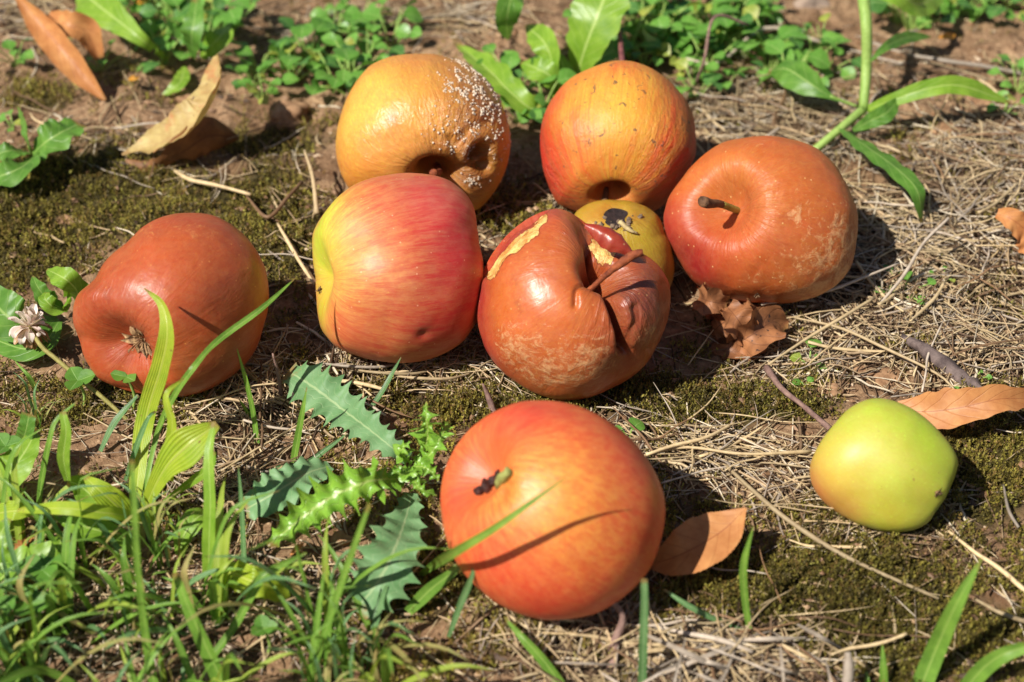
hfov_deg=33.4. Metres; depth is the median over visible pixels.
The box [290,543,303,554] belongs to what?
leaf scrap
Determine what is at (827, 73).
chickweed
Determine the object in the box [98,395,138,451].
grass stalk
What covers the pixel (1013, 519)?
straw
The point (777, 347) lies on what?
straw
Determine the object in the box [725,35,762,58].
chickweed
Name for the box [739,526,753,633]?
grass stalk
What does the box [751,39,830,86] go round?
chickweed
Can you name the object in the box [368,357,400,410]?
grass stalk
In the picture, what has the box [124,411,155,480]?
grass stalk
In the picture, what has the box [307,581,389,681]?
grass tuft
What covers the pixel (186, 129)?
dry leaf
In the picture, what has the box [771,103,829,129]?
straw
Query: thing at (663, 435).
straw
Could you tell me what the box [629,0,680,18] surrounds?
chickweed
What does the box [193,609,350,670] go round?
straw
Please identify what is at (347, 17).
chickweed
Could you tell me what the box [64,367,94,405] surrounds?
clover
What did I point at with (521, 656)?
straw
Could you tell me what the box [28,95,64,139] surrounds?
straw
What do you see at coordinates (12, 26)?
straw
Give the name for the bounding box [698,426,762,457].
straw
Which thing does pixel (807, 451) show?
straw
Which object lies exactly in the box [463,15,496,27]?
straw
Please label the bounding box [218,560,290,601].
crinkled leaf plant
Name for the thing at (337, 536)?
clod
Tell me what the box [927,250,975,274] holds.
straw
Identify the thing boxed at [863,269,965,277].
straw
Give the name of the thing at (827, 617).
straw
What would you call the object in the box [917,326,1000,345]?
straw
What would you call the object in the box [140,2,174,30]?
chickweed
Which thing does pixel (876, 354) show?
straw
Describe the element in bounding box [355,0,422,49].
chickweed
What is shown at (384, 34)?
straw
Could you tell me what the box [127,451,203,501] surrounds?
straw
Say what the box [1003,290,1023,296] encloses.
straw
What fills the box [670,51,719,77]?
chickweed
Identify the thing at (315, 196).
straw
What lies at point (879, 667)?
straw
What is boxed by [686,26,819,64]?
straw
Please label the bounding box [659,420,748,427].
straw
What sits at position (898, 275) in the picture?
straw
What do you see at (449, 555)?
grass stalk
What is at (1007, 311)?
straw
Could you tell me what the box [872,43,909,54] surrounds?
straw
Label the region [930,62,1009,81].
straw
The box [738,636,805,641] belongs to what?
dry grass stalk
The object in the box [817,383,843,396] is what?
clod
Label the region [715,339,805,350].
straw
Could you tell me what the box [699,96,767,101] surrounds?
straw
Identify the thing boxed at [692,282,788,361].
crumpled leaf
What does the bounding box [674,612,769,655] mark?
straw
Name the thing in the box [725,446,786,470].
straw
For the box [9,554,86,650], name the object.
grass tuft
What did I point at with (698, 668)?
straw
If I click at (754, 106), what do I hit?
straw
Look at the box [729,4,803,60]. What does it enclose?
chickweed
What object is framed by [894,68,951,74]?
straw
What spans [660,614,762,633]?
straw
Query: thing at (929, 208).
straw
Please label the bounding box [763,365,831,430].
twig
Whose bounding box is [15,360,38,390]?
grass stalk
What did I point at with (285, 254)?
straw
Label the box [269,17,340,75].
chickweed
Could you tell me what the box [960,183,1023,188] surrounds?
straw
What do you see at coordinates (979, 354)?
straw
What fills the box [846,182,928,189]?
straw
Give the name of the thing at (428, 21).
straw
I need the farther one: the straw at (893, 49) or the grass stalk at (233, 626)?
the straw at (893, 49)
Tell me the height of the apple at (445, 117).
0.071 m
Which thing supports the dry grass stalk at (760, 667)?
on the straw litter
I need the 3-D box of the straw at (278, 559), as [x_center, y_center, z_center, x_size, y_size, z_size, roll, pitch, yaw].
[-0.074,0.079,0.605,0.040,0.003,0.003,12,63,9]
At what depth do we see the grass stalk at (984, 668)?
0.55 m
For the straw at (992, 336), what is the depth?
0.69 m
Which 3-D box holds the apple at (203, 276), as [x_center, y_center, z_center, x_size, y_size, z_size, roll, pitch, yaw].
[-0.132,-0.014,0.661,0.072,0.069,0.064,16,43,19]
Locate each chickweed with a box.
[0,38,34,66]
[85,39,129,72]
[118,0,166,13]
[122,1,139,15]
[125,19,179,52]
[136,20,183,73]
[138,0,191,26]
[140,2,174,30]
[149,0,222,37]
[172,10,243,59]
[173,0,258,33]
[178,0,242,44]
[224,59,279,89]
[225,41,293,79]
[231,68,298,103]
[257,37,327,81]
[268,36,310,65]
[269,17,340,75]
[291,23,338,52]
[304,45,374,94]
[310,0,359,26]
[312,48,382,94]
[313,4,358,34]
[315,11,372,65]
[321,32,387,92]
[330,0,404,41]
[331,23,404,61]
[338,0,393,33]
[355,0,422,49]
[359,52,384,70]
[476,43,524,78]
[500,55,575,123]
[501,101,541,123]
[563,9,616,40]
[614,5,666,60]
[614,29,667,65]
[621,0,684,38]
[621,10,701,55]
[622,0,654,20]
[624,0,706,38]
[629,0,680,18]
[633,0,678,33]
[635,0,691,16]
[637,10,687,44]
[651,30,693,57]
[658,14,681,39]
[667,58,722,98]
[669,20,723,55]
[670,0,729,16]
[670,43,717,65]
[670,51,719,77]
[676,0,754,42]
[677,29,745,88]
[678,19,757,64]
[701,63,745,88]
[703,8,762,52]
[709,0,777,35]
[711,0,785,41]
[713,0,774,29]
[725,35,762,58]
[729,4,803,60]
[730,0,745,4]
[734,39,800,79]
[743,0,782,24]
[749,33,785,48]
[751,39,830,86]
[772,25,813,48]
[778,49,832,89]
[784,28,850,67]
[794,37,860,79]
[795,13,843,50]
[870,0,954,30]
[871,5,939,28]
[934,0,974,18]
[946,0,986,15]
[968,0,993,5]
[968,0,1007,21]
[987,57,1023,93]
[991,54,1023,77]
[1002,0,1023,8]
[1004,9,1023,21]
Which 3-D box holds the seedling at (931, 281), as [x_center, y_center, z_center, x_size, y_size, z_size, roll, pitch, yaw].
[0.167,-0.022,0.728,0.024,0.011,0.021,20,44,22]
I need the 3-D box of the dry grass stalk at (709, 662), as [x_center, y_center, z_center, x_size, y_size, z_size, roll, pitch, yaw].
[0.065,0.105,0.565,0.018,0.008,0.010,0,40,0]
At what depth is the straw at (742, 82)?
0.84 m
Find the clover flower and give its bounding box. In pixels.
[7,303,130,423]
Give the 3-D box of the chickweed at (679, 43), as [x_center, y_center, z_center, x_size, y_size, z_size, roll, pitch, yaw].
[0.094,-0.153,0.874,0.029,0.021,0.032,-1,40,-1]
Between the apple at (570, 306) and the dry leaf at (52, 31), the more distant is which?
the dry leaf at (52, 31)
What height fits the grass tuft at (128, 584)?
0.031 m
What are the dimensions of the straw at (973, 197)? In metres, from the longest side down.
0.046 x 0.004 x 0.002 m
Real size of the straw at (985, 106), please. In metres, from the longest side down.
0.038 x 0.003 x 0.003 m
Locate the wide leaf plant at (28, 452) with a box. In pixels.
[0,412,40,520]
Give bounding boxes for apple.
[73,213,268,396]
[312,173,487,362]
[336,54,510,209]
[440,400,665,619]
[476,209,670,399]
[540,60,695,210]
[575,200,673,286]
[663,136,857,303]
[810,398,957,531]
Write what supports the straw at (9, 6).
on the ground
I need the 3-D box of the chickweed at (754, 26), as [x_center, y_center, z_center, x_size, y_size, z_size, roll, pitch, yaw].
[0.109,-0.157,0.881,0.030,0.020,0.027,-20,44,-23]
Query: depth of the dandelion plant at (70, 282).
0.69 m
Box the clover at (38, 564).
[18,550,60,592]
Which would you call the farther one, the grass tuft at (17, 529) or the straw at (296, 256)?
the straw at (296, 256)
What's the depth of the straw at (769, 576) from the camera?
0.59 m
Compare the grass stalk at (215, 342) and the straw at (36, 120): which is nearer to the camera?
the grass stalk at (215, 342)
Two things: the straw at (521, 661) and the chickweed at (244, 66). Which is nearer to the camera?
the straw at (521, 661)
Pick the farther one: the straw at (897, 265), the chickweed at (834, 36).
the chickweed at (834, 36)
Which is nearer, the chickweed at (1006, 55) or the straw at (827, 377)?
the straw at (827, 377)
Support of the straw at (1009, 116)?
on the ground
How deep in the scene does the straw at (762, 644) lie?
0.57 m
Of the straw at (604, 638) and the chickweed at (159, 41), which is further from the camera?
the chickweed at (159, 41)
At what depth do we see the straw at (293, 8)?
0.91 m
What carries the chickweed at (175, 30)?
on the ground
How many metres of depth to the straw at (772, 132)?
0.81 m
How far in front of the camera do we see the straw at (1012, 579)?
0.60 m
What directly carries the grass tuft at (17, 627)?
on the ground
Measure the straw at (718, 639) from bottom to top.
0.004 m
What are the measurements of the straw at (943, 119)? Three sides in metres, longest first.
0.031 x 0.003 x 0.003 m
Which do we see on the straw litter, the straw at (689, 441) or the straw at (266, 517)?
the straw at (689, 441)
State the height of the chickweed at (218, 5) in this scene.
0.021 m
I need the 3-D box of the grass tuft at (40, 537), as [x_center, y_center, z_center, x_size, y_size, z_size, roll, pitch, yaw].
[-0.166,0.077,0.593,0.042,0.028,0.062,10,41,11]
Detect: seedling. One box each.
[0,109,20,131]
[522,71,536,87]
[615,417,644,436]
[789,338,826,372]
[792,376,813,384]
[873,265,935,304]
[928,266,955,281]
[970,370,991,379]
[986,90,1023,115]
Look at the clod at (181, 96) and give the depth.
0.84 m
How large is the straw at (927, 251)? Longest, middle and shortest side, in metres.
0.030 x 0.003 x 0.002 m
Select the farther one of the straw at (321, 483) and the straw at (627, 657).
the straw at (321, 483)
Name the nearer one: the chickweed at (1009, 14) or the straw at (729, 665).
the straw at (729, 665)
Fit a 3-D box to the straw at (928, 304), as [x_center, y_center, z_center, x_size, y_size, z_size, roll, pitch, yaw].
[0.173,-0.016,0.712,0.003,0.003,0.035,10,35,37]
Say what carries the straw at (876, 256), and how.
on the straw litter
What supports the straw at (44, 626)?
on the straw litter
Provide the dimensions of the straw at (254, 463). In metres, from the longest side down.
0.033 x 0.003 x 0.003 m
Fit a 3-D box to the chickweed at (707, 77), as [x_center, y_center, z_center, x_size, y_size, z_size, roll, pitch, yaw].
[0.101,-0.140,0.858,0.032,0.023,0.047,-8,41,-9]
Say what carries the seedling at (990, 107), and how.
on the ground
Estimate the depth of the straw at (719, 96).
0.84 m
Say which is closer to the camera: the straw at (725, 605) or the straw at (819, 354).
the straw at (725, 605)
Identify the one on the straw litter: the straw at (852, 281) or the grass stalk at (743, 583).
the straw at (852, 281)
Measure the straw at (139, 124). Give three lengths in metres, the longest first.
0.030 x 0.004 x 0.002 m
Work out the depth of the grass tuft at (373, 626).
0.56 m
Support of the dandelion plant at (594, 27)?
on the ground
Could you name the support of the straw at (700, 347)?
on the ground
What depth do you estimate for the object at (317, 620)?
0.56 m
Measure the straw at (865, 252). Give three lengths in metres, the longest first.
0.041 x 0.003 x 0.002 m
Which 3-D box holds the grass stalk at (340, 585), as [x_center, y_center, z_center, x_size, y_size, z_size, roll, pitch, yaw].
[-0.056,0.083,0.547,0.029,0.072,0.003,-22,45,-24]
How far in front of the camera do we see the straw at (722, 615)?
0.58 m
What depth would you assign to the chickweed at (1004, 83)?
0.85 m
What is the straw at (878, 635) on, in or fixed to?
on the moss
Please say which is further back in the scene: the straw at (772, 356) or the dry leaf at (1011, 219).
the dry leaf at (1011, 219)
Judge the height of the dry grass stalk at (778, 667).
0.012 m
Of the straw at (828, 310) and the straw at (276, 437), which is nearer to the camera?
the straw at (276, 437)
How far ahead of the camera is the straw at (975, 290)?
0.72 m
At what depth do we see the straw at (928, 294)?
0.72 m
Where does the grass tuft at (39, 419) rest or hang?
on the ground
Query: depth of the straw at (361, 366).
0.67 m
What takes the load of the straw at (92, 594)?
on the straw litter
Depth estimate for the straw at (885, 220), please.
0.76 m
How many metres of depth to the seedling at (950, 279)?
0.73 m
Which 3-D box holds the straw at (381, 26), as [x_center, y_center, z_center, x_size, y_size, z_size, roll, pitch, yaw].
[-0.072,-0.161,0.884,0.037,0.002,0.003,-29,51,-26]
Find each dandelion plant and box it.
[0,266,88,361]
[0,518,79,581]
[456,0,636,115]
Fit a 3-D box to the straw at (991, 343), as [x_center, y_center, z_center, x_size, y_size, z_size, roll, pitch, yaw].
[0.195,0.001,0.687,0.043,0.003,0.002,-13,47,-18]
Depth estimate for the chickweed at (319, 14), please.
0.89 m
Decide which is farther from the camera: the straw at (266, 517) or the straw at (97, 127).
the straw at (97, 127)
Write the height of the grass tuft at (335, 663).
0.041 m
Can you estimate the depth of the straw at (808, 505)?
0.61 m
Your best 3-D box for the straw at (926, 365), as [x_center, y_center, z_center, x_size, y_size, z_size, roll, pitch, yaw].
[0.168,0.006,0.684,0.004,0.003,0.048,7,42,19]
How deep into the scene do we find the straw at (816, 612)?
0.58 m
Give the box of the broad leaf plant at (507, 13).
[495,0,522,40]
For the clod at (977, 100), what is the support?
on the ground
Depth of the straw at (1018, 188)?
0.77 m
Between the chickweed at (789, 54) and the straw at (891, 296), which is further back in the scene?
the chickweed at (789, 54)
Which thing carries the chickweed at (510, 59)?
on the ground
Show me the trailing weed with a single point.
(800, 77)
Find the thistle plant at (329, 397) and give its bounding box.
[243,360,453,619]
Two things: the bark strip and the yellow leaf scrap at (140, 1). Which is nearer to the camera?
the bark strip
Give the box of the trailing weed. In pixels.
[768,0,1009,222]
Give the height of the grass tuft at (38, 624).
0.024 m
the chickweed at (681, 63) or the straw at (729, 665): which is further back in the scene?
the chickweed at (681, 63)
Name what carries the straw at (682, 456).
on the straw litter
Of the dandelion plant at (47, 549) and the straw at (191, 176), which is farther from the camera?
the straw at (191, 176)
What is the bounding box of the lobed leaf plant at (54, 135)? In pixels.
[0,107,86,186]
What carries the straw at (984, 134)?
on the straw litter
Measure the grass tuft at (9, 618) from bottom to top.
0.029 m
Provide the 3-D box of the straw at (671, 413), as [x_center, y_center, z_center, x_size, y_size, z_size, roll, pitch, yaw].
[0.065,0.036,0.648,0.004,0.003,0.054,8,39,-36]
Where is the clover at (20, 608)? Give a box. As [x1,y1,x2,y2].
[13,585,47,632]
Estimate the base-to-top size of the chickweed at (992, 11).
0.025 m
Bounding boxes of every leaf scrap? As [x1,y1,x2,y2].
[14,536,34,549]
[128,75,138,80]
[135,0,147,3]
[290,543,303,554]
[939,32,955,38]
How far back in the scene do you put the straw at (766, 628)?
0.58 m
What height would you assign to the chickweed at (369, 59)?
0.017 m
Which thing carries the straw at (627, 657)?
on the ground
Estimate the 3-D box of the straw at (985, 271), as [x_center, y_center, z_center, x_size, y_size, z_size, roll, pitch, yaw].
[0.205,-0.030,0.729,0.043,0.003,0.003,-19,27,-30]
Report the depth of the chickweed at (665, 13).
0.88 m
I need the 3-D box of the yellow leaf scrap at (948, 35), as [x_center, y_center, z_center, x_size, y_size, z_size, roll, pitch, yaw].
[0.224,-0.157,0.876,0.010,0.003,0.006,0,40,0]
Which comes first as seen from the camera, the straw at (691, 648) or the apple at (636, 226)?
the straw at (691, 648)
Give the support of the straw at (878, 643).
on the ground
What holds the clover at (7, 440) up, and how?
on the ground
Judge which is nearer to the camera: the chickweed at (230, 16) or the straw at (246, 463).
the straw at (246, 463)
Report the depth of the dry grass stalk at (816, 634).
0.57 m
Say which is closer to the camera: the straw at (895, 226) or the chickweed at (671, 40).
the straw at (895, 226)
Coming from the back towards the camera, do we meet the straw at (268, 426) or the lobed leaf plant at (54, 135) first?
the lobed leaf plant at (54, 135)
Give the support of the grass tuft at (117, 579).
on the ground
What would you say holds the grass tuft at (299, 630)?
on the ground
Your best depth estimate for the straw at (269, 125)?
0.82 m
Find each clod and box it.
[55,214,72,223]
[173,89,192,102]
[268,99,309,129]
[313,550,321,559]
[330,530,353,546]
[516,55,531,66]
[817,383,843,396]
[846,364,874,379]
[873,366,901,386]
[903,80,921,87]
[926,122,961,135]
[963,95,993,104]
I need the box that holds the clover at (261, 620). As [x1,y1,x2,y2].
[251,614,278,656]
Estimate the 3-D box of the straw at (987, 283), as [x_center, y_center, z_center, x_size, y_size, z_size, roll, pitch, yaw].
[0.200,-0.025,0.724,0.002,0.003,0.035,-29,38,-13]
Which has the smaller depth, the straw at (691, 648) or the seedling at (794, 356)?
the straw at (691, 648)
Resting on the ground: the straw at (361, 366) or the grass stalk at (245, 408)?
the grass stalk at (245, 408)
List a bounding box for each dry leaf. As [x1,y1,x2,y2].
[16,0,105,100]
[122,54,237,171]
[651,507,746,575]
[898,384,1023,428]
[995,207,1023,253]
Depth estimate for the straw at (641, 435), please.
0.64 m
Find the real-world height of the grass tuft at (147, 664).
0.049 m
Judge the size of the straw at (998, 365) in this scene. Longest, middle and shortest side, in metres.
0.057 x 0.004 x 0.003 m
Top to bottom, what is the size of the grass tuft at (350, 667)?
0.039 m
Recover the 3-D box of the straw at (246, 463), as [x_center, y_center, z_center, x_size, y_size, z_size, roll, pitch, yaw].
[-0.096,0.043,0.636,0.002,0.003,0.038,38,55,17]
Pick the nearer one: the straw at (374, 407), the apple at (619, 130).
the straw at (374, 407)
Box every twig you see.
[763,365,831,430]
[905,54,1023,75]
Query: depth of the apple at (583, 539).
0.55 m
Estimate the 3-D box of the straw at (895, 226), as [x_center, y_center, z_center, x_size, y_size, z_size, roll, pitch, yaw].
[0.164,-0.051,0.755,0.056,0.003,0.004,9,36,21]
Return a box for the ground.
[0,0,1023,681]
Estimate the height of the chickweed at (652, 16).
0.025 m
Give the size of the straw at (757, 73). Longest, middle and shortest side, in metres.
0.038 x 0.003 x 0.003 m
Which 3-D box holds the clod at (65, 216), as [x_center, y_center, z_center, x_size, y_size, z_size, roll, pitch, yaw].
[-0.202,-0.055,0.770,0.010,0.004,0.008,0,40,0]
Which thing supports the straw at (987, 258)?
on the ground
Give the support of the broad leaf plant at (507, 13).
on the ground
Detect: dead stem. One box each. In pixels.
[272,353,283,401]
[606,602,626,673]
[842,651,853,681]
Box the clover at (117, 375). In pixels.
[110,370,135,412]
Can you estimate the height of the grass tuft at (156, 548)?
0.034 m
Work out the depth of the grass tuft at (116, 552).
0.59 m
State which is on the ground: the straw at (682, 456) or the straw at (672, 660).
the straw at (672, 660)
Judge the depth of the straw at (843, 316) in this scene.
0.70 m
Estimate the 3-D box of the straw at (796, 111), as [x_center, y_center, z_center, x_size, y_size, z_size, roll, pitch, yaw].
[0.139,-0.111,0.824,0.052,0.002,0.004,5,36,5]
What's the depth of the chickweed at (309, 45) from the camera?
0.88 m
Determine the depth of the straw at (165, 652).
0.57 m
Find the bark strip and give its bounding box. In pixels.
[900,334,981,387]
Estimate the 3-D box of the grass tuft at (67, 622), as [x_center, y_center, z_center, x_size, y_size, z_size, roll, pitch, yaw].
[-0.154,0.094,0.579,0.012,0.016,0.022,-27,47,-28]
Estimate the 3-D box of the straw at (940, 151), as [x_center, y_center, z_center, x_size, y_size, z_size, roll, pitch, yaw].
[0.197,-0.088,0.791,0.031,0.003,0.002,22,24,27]
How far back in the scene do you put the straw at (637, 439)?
0.64 m
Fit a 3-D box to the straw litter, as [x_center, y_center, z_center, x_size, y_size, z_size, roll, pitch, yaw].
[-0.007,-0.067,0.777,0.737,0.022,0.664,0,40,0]
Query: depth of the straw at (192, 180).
0.77 m
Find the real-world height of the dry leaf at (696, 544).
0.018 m
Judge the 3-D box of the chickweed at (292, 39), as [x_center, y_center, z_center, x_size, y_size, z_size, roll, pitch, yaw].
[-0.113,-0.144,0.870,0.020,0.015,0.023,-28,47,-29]
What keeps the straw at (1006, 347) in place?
on the ground
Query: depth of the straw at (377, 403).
0.65 m
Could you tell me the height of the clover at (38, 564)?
0.018 m
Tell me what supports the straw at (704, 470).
on the straw litter
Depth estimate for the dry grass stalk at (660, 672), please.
0.56 m
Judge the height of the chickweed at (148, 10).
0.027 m
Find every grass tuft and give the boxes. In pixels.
[0,425,105,543]
[0,468,177,584]
[0,515,153,662]
[0,517,198,643]
[0,572,83,651]
[0,574,31,670]
[0,581,170,681]
[0,588,72,681]
[0,612,109,677]
[0,662,37,681]
[1,533,22,603]
[4,371,63,426]
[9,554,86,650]
[14,487,87,587]
[18,395,49,429]
[19,486,59,533]
[37,587,84,636]
[61,496,198,618]
[78,617,197,681]
[89,479,195,571]
[91,535,218,631]
[101,475,321,628]
[102,544,246,651]
[102,546,187,644]
[108,586,182,654]
[110,572,170,605]
[114,487,190,571]
[119,630,168,681]
[127,484,198,515]
[127,485,194,550]
[147,646,260,681]
[161,613,304,681]
[171,519,447,636]
[254,569,363,681]
[255,568,430,681]
[262,609,344,681]
[264,634,366,681]
[279,534,469,681]
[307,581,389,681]
[327,629,380,681]
[328,574,495,681]
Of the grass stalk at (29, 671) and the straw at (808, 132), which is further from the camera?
the straw at (808, 132)
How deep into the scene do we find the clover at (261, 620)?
0.57 m
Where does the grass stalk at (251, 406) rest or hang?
on the ground
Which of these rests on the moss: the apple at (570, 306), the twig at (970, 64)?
the apple at (570, 306)
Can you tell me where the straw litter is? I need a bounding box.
[0,0,1023,681]
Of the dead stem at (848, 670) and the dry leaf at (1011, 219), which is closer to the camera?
the dead stem at (848, 670)
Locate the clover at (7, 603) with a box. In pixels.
[0,594,15,650]
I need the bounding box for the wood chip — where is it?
[482,383,495,412]
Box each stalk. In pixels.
[0,665,75,681]
[4,504,24,582]
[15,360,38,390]
[36,401,77,521]
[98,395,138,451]
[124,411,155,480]
[129,460,157,681]
[142,277,295,491]
[172,572,221,681]
[213,552,306,654]
[237,349,259,442]
[238,466,245,561]
[239,399,250,417]
[268,434,345,469]
[290,387,306,463]
[306,503,370,681]
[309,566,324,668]
[324,569,334,681]
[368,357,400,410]
[404,563,459,614]
[418,474,569,576]
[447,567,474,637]
[504,616,564,681]
[550,661,627,665]
[601,672,617,681]
[617,25,624,59]
[638,579,647,681]
[643,657,687,681]
[648,634,729,672]
[660,641,745,675]
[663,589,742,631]
[669,664,718,681]
[670,633,743,661]
[673,625,688,681]
[682,655,733,668]
[695,14,748,84]
[729,653,794,681]
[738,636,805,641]
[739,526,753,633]
[762,661,805,677]
[779,646,784,681]
[796,623,842,648]
[825,660,831,681]
[864,671,869,681]
[879,643,887,681]
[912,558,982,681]
[961,642,1023,681]
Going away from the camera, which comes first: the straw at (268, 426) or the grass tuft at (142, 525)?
the grass tuft at (142, 525)
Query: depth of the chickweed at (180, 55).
0.86 m
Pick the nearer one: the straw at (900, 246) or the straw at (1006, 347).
the straw at (1006, 347)
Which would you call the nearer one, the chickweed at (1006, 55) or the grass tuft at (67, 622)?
the grass tuft at (67, 622)
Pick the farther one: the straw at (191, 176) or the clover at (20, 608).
the straw at (191, 176)
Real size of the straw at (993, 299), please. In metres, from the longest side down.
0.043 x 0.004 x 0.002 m
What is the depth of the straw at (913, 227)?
0.75 m
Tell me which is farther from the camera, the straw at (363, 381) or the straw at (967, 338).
the straw at (967, 338)
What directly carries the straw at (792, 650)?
on the straw litter
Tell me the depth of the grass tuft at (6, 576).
0.58 m
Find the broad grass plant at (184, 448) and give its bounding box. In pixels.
[17,288,219,580]
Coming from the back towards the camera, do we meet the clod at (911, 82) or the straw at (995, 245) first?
the clod at (911, 82)
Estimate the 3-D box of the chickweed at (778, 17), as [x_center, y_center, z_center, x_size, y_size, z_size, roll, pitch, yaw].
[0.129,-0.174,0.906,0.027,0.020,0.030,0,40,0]
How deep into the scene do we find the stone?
0.91 m
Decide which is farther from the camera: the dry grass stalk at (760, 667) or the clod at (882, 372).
the clod at (882, 372)
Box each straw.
[0,0,35,8]
[0,22,24,29]
[9,87,54,112]
[22,481,64,486]
[25,606,114,636]
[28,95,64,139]
[29,112,43,123]
[73,605,134,648]
[74,593,109,595]
[83,413,164,441]
[84,126,111,129]
[93,164,152,187]
[106,122,160,128]
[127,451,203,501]
[132,522,167,602]
[141,617,256,649]
[143,593,208,681]
[148,152,154,180]
[157,595,177,645]
[163,175,212,180]
[173,169,251,195]
[183,157,237,188]
[185,382,284,405]
[185,555,307,622]
[192,456,299,500]
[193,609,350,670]
[218,433,285,489]
[221,416,310,470]
[235,509,279,521]
[239,121,307,132]
[240,434,259,481]
[243,419,311,434]
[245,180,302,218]
[245,588,344,615]
[248,551,352,574]
[255,553,265,660]
[258,377,263,448]
[259,253,312,259]
[270,7,312,10]
[277,223,315,284]
[285,580,322,611]
[301,364,374,397]
[303,149,319,214]
[308,442,341,526]
[317,362,399,368]
[341,379,389,391]
[344,585,424,612]
[352,368,438,375]
[358,16,400,36]
[358,33,428,35]
[359,400,385,415]
[361,397,413,418]
[362,359,367,396]
[372,389,442,397]
[385,372,472,380]
[386,20,459,23]
[412,535,444,572]
[423,12,486,15]
[433,37,469,53]
[441,17,495,23]
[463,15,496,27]
[488,632,554,681]
[491,649,561,681]
[570,634,663,646]
[584,606,661,661]
[587,633,653,673]
[601,394,669,419]
[606,620,733,666]
[613,407,675,475]
[621,630,771,673]
[631,618,700,626]
[632,432,681,440]
[636,625,714,658]
[644,384,722,449]
[644,446,811,455]
[645,415,699,444]
[645,421,736,455]
[647,448,738,459]
[647,644,720,653]
[648,598,689,681]
[652,609,752,634]
[652,626,752,653]
[653,382,700,466]
[657,604,742,622]
[658,420,730,427]
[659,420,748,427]
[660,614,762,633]
[661,463,751,482]
[670,634,757,644]
[673,409,772,474]
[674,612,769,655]
[675,85,746,101]
[679,57,699,105]
[680,622,703,674]
[685,420,696,481]
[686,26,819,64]
[688,330,713,364]
[689,598,773,642]
[691,590,760,625]
[694,613,715,679]
[697,411,818,422]
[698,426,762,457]
[698,621,744,681]
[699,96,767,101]
[701,497,837,516]
[709,567,766,573]
[711,60,802,98]
[711,604,755,662]
[713,85,781,118]
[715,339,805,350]
[716,588,794,661]
[718,617,742,680]
[718,622,817,644]
[720,637,737,681]
[724,464,938,599]
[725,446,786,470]
[729,621,800,636]
[734,70,779,83]
[735,348,810,357]
[735,624,780,677]
[736,77,740,119]
[739,606,848,663]
[745,109,845,117]
[747,622,809,665]
[751,606,872,618]
[754,636,809,659]
[759,544,781,602]
[760,343,795,359]
[761,262,899,304]
[766,127,779,135]
[768,296,875,364]
[768,427,823,436]
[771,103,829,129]
[771,347,845,380]
[772,88,786,126]
[772,620,836,681]
[774,503,833,508]
[781,478,799,541]
[786,90,795,120]
[786,318,868,382]
[787,304,890,318]
[788,122,840,138]
[789,539,867,548]
[794,317,954,388]
[795,616,909,642]
[808,340,887,352]
[818,625,929,637]
[821,345,830,403]
[831,632,906,654]
[832,654,946,681]
[836,334,912,375]
[843,246,910,308]
[846,49,903,63]
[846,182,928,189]
[851,263,886,271]
[854,248,877,256]
[855,261,903,311]
[856,241,913,245]
[858,224,939,230]
[860,234,899,276]
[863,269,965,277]
[864,211,904,234]
[864,258,929,269]
[866,201,914,206]
[867,215,947,259]
[870,222,938,230]
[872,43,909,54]
[875,234,925,259]
[877,217,949,305]
[877,279,909,305]
[885,245,954,257]
[885,256,931,282]
[890,393,922,396]
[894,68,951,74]
[900,274,946,319]
[908,143,966,163]
[909,214,915,241]
[910,282,944,321]
[916,139,944,177]
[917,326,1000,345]
[921,320,943,392]
[923,182,932,226]
[926,230,1000,252]
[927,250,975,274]
[928,102,963,134]
[929,291,977,321]
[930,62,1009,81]
[930,158,968,228]
[931,94,948,133]
[934,225,1003,244]
[934,325,1008,342]
[939,283,1023,311]
[940,131,1023,140]
[941,330,964,369]
[947,319,1023,357]
[947,530,1023,591]
[948,136,1012,142]
[949,360,1023,387]
[950,338,1023,356]
[951,172,977,210]
[954,210,1023,258]
[954,278,1023,307]
[955,176,996,213]
[955,185,1023,214]
[956,264,1010,300]
[957,195,980,219]
[957,259,1023,286]
[957,279,1000,303]
[958,128,1009,154]
[958,210,1023,223]
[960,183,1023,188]
[962,92,1014,115]
[962,321,999,387]
[970,273,1023,276]
[973,598,1023,623]
[975,348,1016,354]
[976,245,1015,245]
[977,182,1017,213]
[980,235,989,278]
[980,259,1023,269]
[980,344,1023,348]
[988,151,1023,157]
[988,307,1023,316]
[992,101,1023,126]
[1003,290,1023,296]
[1003,484,1019,527]
[1009,174,1023,200]
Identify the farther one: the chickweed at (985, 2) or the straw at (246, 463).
the chickweed at (985, 2)
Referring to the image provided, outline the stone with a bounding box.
[793,0,830,11]
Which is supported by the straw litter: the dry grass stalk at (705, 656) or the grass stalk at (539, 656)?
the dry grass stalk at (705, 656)
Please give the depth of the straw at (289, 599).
0.58 m
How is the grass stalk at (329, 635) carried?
on the ground
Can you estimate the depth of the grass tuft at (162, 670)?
0.56 m
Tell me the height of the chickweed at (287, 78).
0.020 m
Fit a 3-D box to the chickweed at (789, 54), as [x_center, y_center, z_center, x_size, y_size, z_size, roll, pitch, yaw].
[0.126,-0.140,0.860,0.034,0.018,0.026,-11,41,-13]
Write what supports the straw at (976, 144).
on the ground
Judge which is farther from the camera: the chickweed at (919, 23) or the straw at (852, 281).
the chickweed at (919, 23)
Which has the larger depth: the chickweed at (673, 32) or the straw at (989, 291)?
the chickweed at (673, 32)
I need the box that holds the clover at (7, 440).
[0,433,20,453]
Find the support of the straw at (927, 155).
on the ground
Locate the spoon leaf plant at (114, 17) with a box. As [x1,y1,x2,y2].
[76,0,232,95]
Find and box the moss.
[0,0,1023,681]
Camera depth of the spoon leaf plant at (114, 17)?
0.85 m

